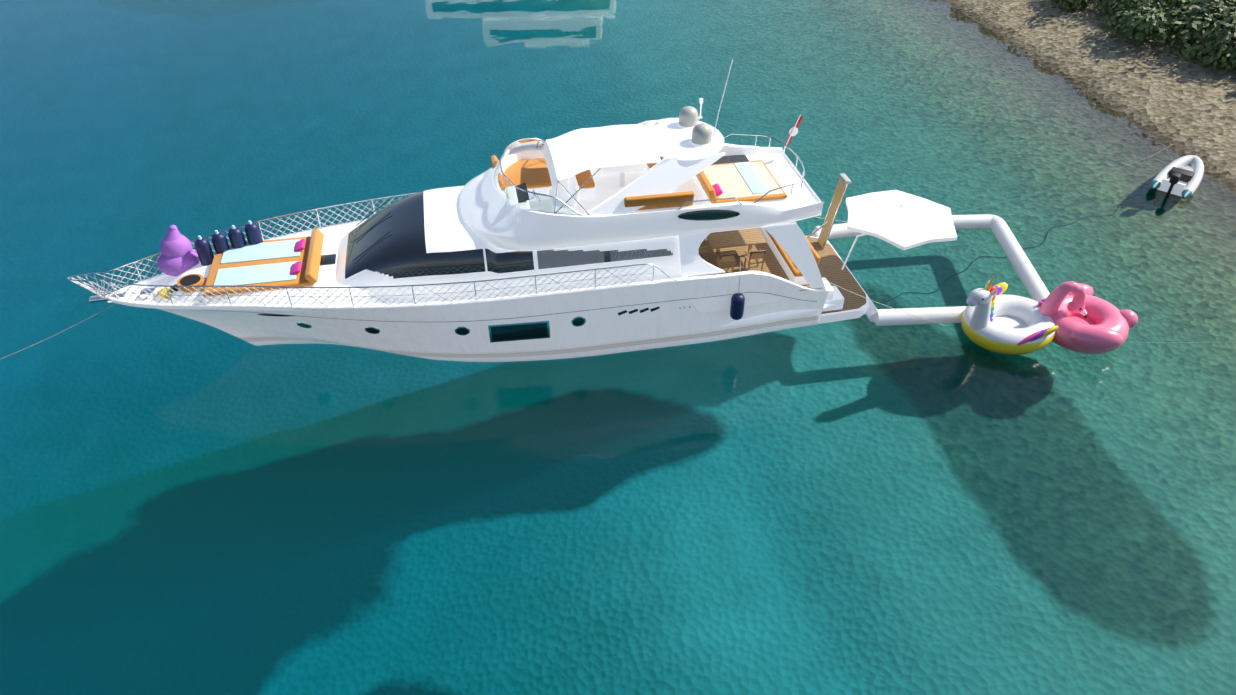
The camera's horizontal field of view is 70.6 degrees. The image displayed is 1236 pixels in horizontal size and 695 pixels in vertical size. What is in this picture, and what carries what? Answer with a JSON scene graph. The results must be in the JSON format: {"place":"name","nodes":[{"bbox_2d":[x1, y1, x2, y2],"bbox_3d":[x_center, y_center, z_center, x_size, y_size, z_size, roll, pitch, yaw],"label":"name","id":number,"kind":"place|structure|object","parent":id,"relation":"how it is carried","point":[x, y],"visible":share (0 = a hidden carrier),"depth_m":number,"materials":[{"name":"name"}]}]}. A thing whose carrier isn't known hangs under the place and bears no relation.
{"place":"outdoors","nodes":[
{"label":"outdoors","id":0,"kind":"place"},
{"bbox_2d":[0,0,1235,694],"bbox_3d":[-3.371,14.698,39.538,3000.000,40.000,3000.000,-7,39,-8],"label":"sea water","id":1,"kind":"structure","parent":0,"point":[856,506],"depth_m":23.61,"materials":[{"name":"teal liquid"}]},
{"bbox_2d":[67,59,956,360],"bbox_3d":[-2.195,-3.831,25.005,25.789,8.948,5.529,-7,39,-8],"label":"motor yacht","id":2,"kind":"object","parent":1,"relation":"on","point":[683,227],"visible":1,"depth_m":24.34,"materials":[{"name":"paint"}]},
{"bbox_2d":[1,144,1197,358],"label":"mooring lines","id":3,"kind":"object","parent":1,"relation":"on","point":[113,304],"visible":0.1,"depth_m":24.93,"materials":[{"name":"fabric"}]},
{"bbox_2d":[811,214,1049,325],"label":"inflatable sea pool","id":4,"kind":"structure","parent":1,"relation":"on","point":[1031,280],"depth_m":28.30,"materials":[{"name":"white plastic"}]},
{"bbox_2d":[961,276,1058,354],"bbox_3d":[11.749,-1.339,25.733,2.685,2.361,2.673,17,41,20],"label":"unicorn pool float","id":5,"kind":"object","parent":1,"relation":"on","point":[995,319],"visible":0.9,"depth_m":25.50,"materials":[{"name":"white plastic"}]},
{"bbox_2d":[1039,281,1137,353],"bbox_3d":[13.978,-1.135,25.887,2.571,1.870,2.691,-25,45,-28],"label":"flamingo float","id":6,"kind":"object","parent":1,"relation":"on","point":[1083,319],"visible":1,"depth_m":25.58,"materials":[{"name":"pink plastic"}]},
{"bbox_2d":[1150,155,1203,198],"bbox_3d":[21.809,-6.719,33.747,1.465,1.100,3.493,29,47,31],"label":"dinghy","id":7,"kind":"object","parent":1,"relation":"on","point":[1180,177],"visible":0.96,"depth_m":33.37,"materials":[{"name":"grey rubber"}]},
{"bbox_2d":[943,0,1235,193],"bbox_3d":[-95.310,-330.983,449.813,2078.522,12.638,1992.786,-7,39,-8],"label":"terrain","id":8,"kind":"structure","parent":0,"point":[1182,104],"depth_m":40.75,"materials":[{"name":"beige sand"}]},
{"bbox_2d":[1051,0,1235,70],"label":"shore bushes","id":9,"kind":"object","parent":8,"relation":"on","point":[1202,25],"visible":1,"depth_m":41.59,"materials":[{"name":"green plant"}]}
]}

